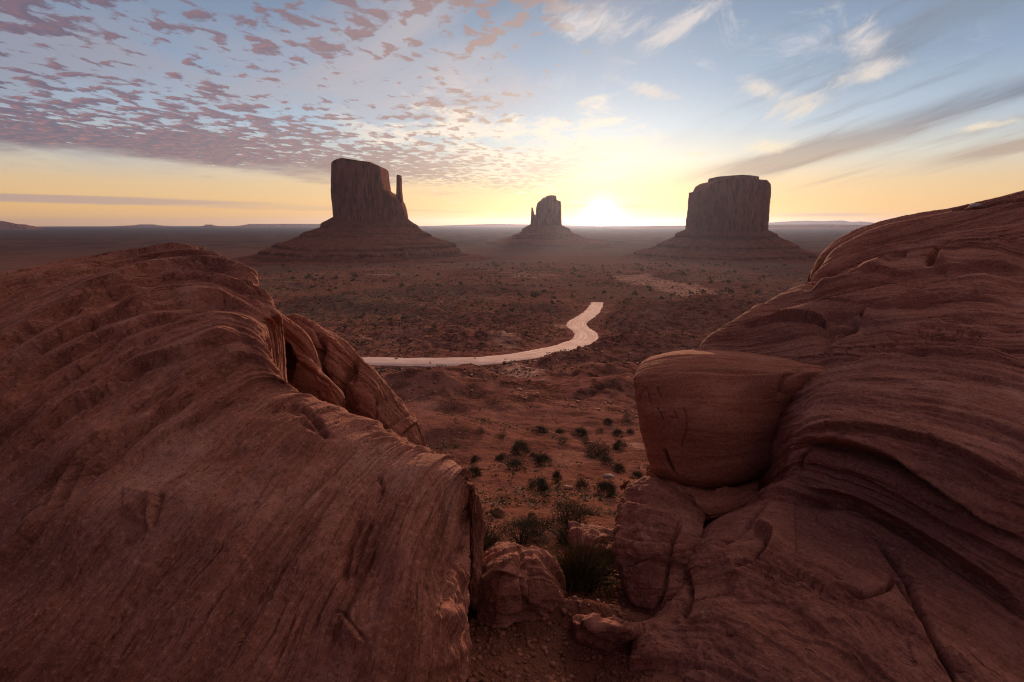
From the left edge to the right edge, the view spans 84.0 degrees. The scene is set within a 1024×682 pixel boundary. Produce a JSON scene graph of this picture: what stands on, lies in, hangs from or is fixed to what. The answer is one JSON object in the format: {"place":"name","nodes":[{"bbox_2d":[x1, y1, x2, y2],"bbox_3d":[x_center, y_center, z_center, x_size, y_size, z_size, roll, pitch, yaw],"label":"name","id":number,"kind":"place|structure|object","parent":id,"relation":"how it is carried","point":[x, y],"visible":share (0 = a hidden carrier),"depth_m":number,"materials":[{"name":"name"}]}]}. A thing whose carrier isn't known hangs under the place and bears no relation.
{"place":"outdoors","nodes":[
{"label":"outdoors","id":0,"kind":"place"},
{"bbox_2d":[0,221,43,229],"bbox_3d":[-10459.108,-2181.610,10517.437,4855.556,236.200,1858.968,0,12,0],"label":"mesa","id":1,"kind":"structure","parent":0,"point":[4,225],"depth_m":10144.39,"materials":[{"name":"brown stone"}]},
{"bbox_2d":[0,226,855,681],"bbox_3d":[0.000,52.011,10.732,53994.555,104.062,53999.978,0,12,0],"label":"ground","id":2,"kind":"structure","parent":0,"point":[50,244],"depth_m":211.91,"materials":[{"name":"brown soil"}]},
{"bbox_2d":[109,224,176,226],"bbox_3d":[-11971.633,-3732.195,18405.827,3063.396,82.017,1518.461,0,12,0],"label":"mesa","id":3,"kind":"structure","parent":2,"relation":"on","point":[146,225],"depth_m":18111.06,"materials":[{"name":"stone"}]},
{"bbox_2d":[196,224,224,227],"bbox_3d":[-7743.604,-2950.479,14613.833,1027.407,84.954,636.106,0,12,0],"label":"mesa","id":4,"kind":"structure","parent":2,"relation":"on","point":[209,226],"depth_m":14484.31,"materials":[{"name":"stone"}]},
{"bbox_2d":[0,242,486,681],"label":"sandstone dome","id":5,"kind":"structure","parent":2,"relation":"on","point":[195,486],"depth_m":3.34,"materials":[{"name":"brown stone"}]},
{"bbox_2d":[228,224,319,226],"bbox_3d":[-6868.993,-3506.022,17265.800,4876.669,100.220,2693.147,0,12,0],"label":"mesa","id":6,"kind":"structure","parent":2,"relation":"on","point":[282,225],"depth_m":16754.34,"materials":[{"name":"brown stone"}]},
{"bbox_2d":[281,313,344,407],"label":"sandstone buttress","id":7,"kind":"structure","parent":2,"relation":"on","point":[306,373],"depth_m":7.36,"materials":[{"name":"brown stone"}]},
{"bbox_2d":[285,313,425,445],"bbox_3d":[-2.748,3.062,9.459,3.263,7.013,3.316,0,12,0],"label":"sandstone fin","id":8,"kind":"object","parent":2,"relation":"on","point":[362,385],"visible":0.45,"depth_m":8.25,"materials":[{"name":"brown stone"}]},
{"bbox_2d":[231,158,495,265],"bbox_3d":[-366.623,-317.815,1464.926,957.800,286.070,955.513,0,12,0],"label":"butte","id":9,"kind":"object","parent":2,"relation":"on","point":[369,221],"visible":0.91,"depth_m":1393.99,"materials":[{"name":"brown stone"}]},
{"bbox_2d":[466,463,481,477],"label":"shrub","id":10,"kind":"object","parent":2,"relation":"on","point":[475,471],"visible":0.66,"depth_m":16.97,"materials":[{"name":"green plant"}]},
{"bbox_2d":[471,454,481,462],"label":"shrub","id":11,"kind":"object","parent":2,"relation":"on","point":[474,459],"visible":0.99,"depth_m":21.42,"materials":[{"name":"green plant"}]},
{"bbox_2d":[488,507,505,517],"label":"shrub","id":12,"kind":"object","parent":2,"relation":"on","point":[495,514],"visible":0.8,"depth_m":10.16,"materials":[{"name":"green plant"}]},
{"bbox_2d":[418,224,579,226],"bbox_3d":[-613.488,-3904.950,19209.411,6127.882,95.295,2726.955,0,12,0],"label":"mesa","id":13,"kind":"structure","parent":2,"relation":"on","point":[498,225],"depth_m":18688.80,"materials":[{"name":"stone"}]},
{"bbox_2d":[483,504,516,549],"bbox_3d":[-0.408,2.498,7.537,0.761,0.670,0.848,-10,15,-40],"label":"bare bush","id":14,"kind":"object","parent":2,"relation":"on","point":[486,546],"visible":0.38,"depth_m":7.52,"materials":[{"name":"plant"}]},
{"bbox_2d":[484,529,518,545],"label":"grass clump","id":15,"kind":"object","parent":2,"relation":"on","point":[498,538],"visible":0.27,"depth_m":7.82,"materials":[{"name":"green plant"}]},
{"bbox_2d":[494,431,509,439],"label":"shrub","id":16,"kind":"object","parent":2,"relation":"on","point":[502,436],"visible":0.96,"depth_m":25.96,"materials":[{"name":"green plant"}]},
{"bbox_2d":[494,452,509,460],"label":"shrub","id":17,"kind":"object","parent":2,"relation":"on","point":[500,457],"visible":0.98,"depth_m":21.98,"materials":[{"name":"green plant"}]},
{"bbox_2d":[502,456,529,471],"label":"shrub","id":18,"kind":"object","parent":2,"relation":"on","point":[515,463],"visible":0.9,"depth_m":19.32,"materials":[{"name":"green plant"}]},
{"bbox_2d":[509,439,531,456],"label":"shrub","id":19,"kind":"object","parent":2,"relation":"on","point":[521,446],"visible":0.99,"depth_m":23.36,"materials":[{"name":"green plant"}]},
{"bbox_2d":[476,541,566,627],"bbox_3d":[0.086,2.508,5.317,0.902,1.512,1.080,0,12,0],"label":"split boulder","id":20,"kind":"object","parent":2,"relation":"on","point":[519,583],"visible":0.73,"depth_m":4.88,"materials":[{"name":"stone"}]},
{"bbox_2d":[360,330,682,417],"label":"rubble","id":21,"kind":"object","parent":2,"relation":"on","point":[531,369],"visible":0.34,"depth_m":94.33,"materials":[{"name":"red stone"}]},
{"bbox_2d":[495,513,551,546],"bbox_3d":[0.167,2.671,8.014,0.855,0.521,0.832,-1,12,-5],"label":"shrub","id":22,"kind":"object","parent":2,"relation":"on","point":[524,526],"visible":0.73,"depth_m":8.01,"materials":[{"name":"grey plant"}]},
{"bbox_2d":[500,508,548,524],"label":"grass clump","id":23,"kind":"object","parent":2,"relation":"on","point":[526,519],"visible":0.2,"depth_m":9.56,"materials":[{"name":"green plant"}]},
{"bbox_2d":[406,367,646,528],"bbox_3d":[0.319,4.115,34.580,32.348,13.843,53.760,0,12,0],"label":"ground cover","id":24,"kind":"object","parent":2,"relation":"on","point":[529,498],"visible":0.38,"depth_m":16.24,"materials":[{"name":"green plant"}]},
{"bbox_2d":[251,262,807,376],"bbox_3d":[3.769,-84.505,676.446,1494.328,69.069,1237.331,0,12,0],"label":"scrub","id":25,"kind":"object","parent":2,"relation":"on","point":[526,327],"visible":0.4,"depth_m":296.43,"materials":[{"name":"green plant"}]},
{"bbox_2d":[414,375,646,522],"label":"weeds","id":26,"kind":"object","parent":2,"relation":"on","point":[523,488],"visible":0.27,"depth_m":15.58,"materials":[{"name":"green plant"}]},
{"bbox_2d":[260,263,804,375],"bbox_3d":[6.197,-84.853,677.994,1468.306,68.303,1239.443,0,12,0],"label":"dry grass","id":27,"kind":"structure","parent":2,"relation":"on","point":[513,309],"depth_m":289.85,"materials":[{"name":"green plant"}]},
{"bbox_2d":[528,452,537,457],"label":"shrub","id":28,"kind":"object","parent":2,"relation":"on","point":[533,454],"visible":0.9,"depth_m":22.86,"materials":[{"name":"green plant"}]},
{"bbox_2d":[508,514,564,539],"bbox_3d":[0.400,2.725,8.485,0.827,0.447,0.677,-5,13,-23],"label":"shrub","id":29,"kind":"object","parent":2,"relation":"on","point":[540,523],"visible":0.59,"depth_m":8.45,"materials":[{"name":"green plant"}]},
{"bbox_2d":[525,475,550,491],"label":"shrub","id":30,"kind":"object","parent":2,"relation":"on","point":[541,485],"visible":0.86,"depth_m":15.12,"materials":[{"name":"green plant"}]},
{"bbox_2d":[530,425,548,432],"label":"shrub","id":31,"kind":"object","parent":2,"relation":"on","point":[540,429],"visible":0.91,"depth_m":29.61,"materials":[{"name":"green plant"}]},
{"bbox_2d":[532,451,554,466],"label":"shrub","id":32,"kind":"object","parent":2,"relation":"on","point":[539,458],"visible":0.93,"depth_m":20.57,"materials":[{"name":"green plant"}]},
{"bbox_2d":[487,195,609,244],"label":"butte","id":33,"kind":"object","parent":2,"relation":"on","point":[545,227],"visible":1,"depth_m":2861.42,"materials":[{"name":"brown stone"}]},
{"bbox_2d":[467,521,631,681],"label":"gravel","id":34,"kind":"structure","parent":2,"relation":"on","point":[552,663],"depth_m":4.58,"materials":[{"name":"brown gravel"}]},
{"bbox_2d":[551,470,562,483],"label":"shrub","id":35,"kind":"object","parent":2,"relation":"on","point":[555,476],"visible":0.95,"depth_m":16.91,"materials":[{"name":"green plant"}]},
{"bbox_2d":[555,427,564,433],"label":"shrub","id":36,"kind":"object","parent":2,"relation":"on","point":[560,431],"visible":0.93,"depth_m":31.98,"materials":[{"name":"green plant"}]},
{"bbox_2d":[555,435,568,444],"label":"shrub","id":37,"kind":"object","parent":2,"relation":"on","point":[562,438],"visible":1,"depth_m":26.19,"materials":[{"name":"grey plant"}]},
{"bbox_2d":[538,519,593,545],"bbox_3d":[0.802,2.669,7.915,1.111,0.303,0.836,-2,12,-10],"label":"grass clump","id":38,"kind":"object","parent":2,"relation":"on","point":[560,537],"visible":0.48,"depth_m":7.88,"materials":[{"name":"green plant"}]},
{"bbox_2d":[564,485,573,489],"bbox_3d":[1.517,3.954,15.278,0.269,0.130,0.225,0,12,0],"label":"stone","id":39,"kind":"object","parent":2,"relation":"on","point":[567,487],"visible":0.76,"depth_m":15.21,"materials":[{"name":"brown stone"}]},
{"bbox_2d":[542,496,596,530],"bbox_3d":[0.961,2.776,9.058,0.817,0.646,0.687,6,13,26],"label":"shrub","id":40,"kind":"object","parent":2,"relation":"on","point":[571,516],"visible":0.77,"depth_m":9.06,"materials":[{"name":"green plant"}]},
{"bbox_2d":[530,526,625,597],"bbox_3d":[0.655,2.222,5.754,1.608,0.559,1.175,0,12,0],"label":"grass clump","id":41,"kind":"object","parent":2,"relation":"on","point":[581,573],"visible":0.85,"depth_m":5.66,"materials":[{"name":"green plant"}]},
{"bbox_2d":[571,425,587,436],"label":"shrub","id":42,"kind":"object","parent":2,"relation":"on","point":[577,431],"visible":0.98,"depth_m":31.48,"materials":[{"name":"green plant"}]},
{"bbox_2d":[573,477,589,489],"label":"shrub","id":43,"kind":"object","parent":2,"relation":"on","point":[583,483],"visible":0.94,"depth_m":15.57,"materials":[{"name":"green plant"}]},
{"bbox_2d":[548,497,615,518],"bbox_3d":[1.424,3.267,10.550,1.938,0.174,1.382,-7,14,-31],"label":"grass clump","id":44,"kind":"object","parent":2,"relation":"on","point":[592,513],"visible":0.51,"depth_m":10.80,"materials":[{"name":"green plant"}]},
{"bbox_2d":[578,436,590,443],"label":"shrub","id":45,"kind":"object","parent":2,"relation":"on","point":[585,439],"visible":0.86,"depth_m":27.59,"materials":[{"name":"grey plant"}]},
{"bbox_2d":[567,521,613,558],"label":"tilted slab","id":46,"kind":"structure","parent":2,"relation":"on","point":[595,531],"depth_m":7.64,"materials":[{"name":"stone"}]},
{"bbox_2d":[581,440,612,458],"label":"shrub","id":47,"kind":"object","parent":2,"relation":"on","point":[600,450],"visible":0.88,"depth_m":24.08,"materials":[{"name":"green plant"}]},
{"bbox_2d":[593,475,619,497],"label":"shrub","id":48,"kind":"object","parent":2,"relation":"on","point":[601,486],"visible":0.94,"depth_m":13.63,"materials":[{"name":"green plant"}]},
{"bbox_2d":[570,612,643,651],"bbox_3d":[0.773,2.500,4.862,0.649,0.595,0.538,0,12,0],"label":"ledge rock","id":49,"kind":"object","parent":2,"relation":"on","point":[593,630],"visible":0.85,"depth_m":4.65,"materials":[{"name":"stone"}]},
{"bbox_2d":[594,533,619,581],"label":"shrub","id":50,"kind":"object","parent":2,"relation":"on","point":[610,556],"visible":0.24,"depth_m":6.13,"materials":[{"name":"green plant"}]},
{"bbox_2d":[601,417,613,424],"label":"shrub","id":51,"kind":"object","parent":2,"relation":"on","point":[609,422],"visible":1,"depth_m":37.19,"materials":[{"name":"green plant"}]},
{"bbox_2d":[597,453,619,464],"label":"shrub","id":52,"kind":"object","parent":2,"relation":"on","point":[605,459],"visible":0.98,"depth_m":21.39,"materials":[{"name":"green plant"}]},
{"bbox_2d":[603,474,614,478],"bbox_3d":[3.162,4.451,18.529,0.396,0.254,0.297,0,12,0],"label":"stone","id":53,"kind":"object","parent":2,"relation":"on","point":[606,475],"visible":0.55,"depth_m":18.45,"materials":[{"name":"stone"}]},
{"bbox_2d":[605,578,621,590],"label":"shrub","id":54,"kind":"object","parent":2,"relation":"on","point":[616,584],"visible":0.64,"depth_m":5.85,"materials":[{"name":"green plant"}]},
{"bbox_2d":[611,428,625,437],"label":"shrub","id":55,"kind":"object","parent":2,"relation":"on","point":[618,432],"visible":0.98,"depth_m":33.26,"materials":[{"name":"green plant"}]},
{"bbox_2d":[611,461,626,473],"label":"shrub","id":56,"kind":"object","parent":2,"relation":"on","point":[619,468],"visible":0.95,"depth_m":19.87,"materials":[{"name":"green plant"}]},
{"bbox_2d":[612,438,627,450],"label":"shrub","id":57,"kind":"object","parent":2,"relation":"on","point":[617,445],"visible":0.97,"depth_m":26.32,"materials":[{"name":"green plant"}]},
{"bbox_2d":[622,412,635,421],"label":"shrub","id":58,"kind":"object","parent":2,"relation":"on","point":[627,417],"visible":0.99,"depth_m":38.95,"materials":[{"name":"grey plant"}]},
{"bbox_2d":[626,428,634,433],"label":"shrub","id":59,"kind":"object","parent":2,"relation":"on","point":[629,431],"visible":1,"depth_m":33.85,"materials":[{"name":"green plant"}]},
{"bbox_2d":[628,471,643,478],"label":"shrub","id":60,"kind":"object","parent":2,"relation":"on","point":[638,475],"visible":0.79,"depth_m":18.19,"materials":[{"name":"green plant"}]},
{"bbox_2d":[612,476,705,615],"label":"broken slab","id":61,"kind":"structure","parent":2,"relation":"on","point":[657,532],"depth_m":5.47,"materials":[{"name":"stone"}]},
{"bbox_2d":[646,463,757,526],"bbox_3d":[2.061,2.262,6.740,1.094,1.680,1.720,-7,14,-31],"label":"sandstone wedge","id":62,"kind":"object","parent":2,"relation":"on","point":[713,504],"visible":0.26,"depth_m":5.96,"materials":[{"name":"brown stone"}]},
{"bbox_2d":[624,175,820,261],"bbox_3d":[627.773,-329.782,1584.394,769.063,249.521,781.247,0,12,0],"label":"butte","id":63,"kind":"object","parent":2,"relation":"on","point":[727,218],"visible":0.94,"depth_m":1494.38,"materials":[{"name":"brown stone"}]},
{"bbox_2d":[614,224,866,228],"bbox_3d":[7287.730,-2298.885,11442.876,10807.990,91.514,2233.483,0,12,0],"label":"mesa","id":64,"kind":"structure","parent":2,"relation":"on","point":[819,226],"depth_m":11025.50,"materials":[{"name":"stone"}]},
{"bbox_2d":[628,190,1023,681],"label":"layered sandstone outcrop","id":65,"kind":"object","parent":2,"relation":"on","point":[872,530],"visible":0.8,"depth_m":4.79,"materials":[{"name":"brown stone"}]},
{"bbox_2d":[633,349,824,488],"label":"perched sandstone block","id":66,"kind":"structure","parent":65,"relation":"on","point":[709,418],"depth_m":6.08,"materials":[{"name":"brown stone"}]},
{"bbox_2d":[969,203,980,207],"bbox_3d":[7.313,-2.133,8.975,0.196,0.072,0.168,-6,13,-28],"label":"stone","id":67,"kind":"object","parent":65,"relation":"on","point":[975,205],"visible":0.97,"depth_m":8.92,"materials":[{"name":"stone"}]},
{"bbox_2d":[362,302,602,366],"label":"road","id":68,"kind":"structure","parent":0,"point":[585,334],"depth_m":132.10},
{"bbox_2d":[0,0,1023,225],"label":"sky","id":69,"kind":"structure","parent":0,"point":[113,112],"materials":[{"name":"blue"}]},
{"bbox_2d":[768,220,872,224],"bbox_3d":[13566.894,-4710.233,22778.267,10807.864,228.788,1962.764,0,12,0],"label":"mountains","id":70,"kind":"structure","parent":0,"point":[840,222],"depth_m":22477.08,"materials":[{"name":"brown stone"}]}
]}

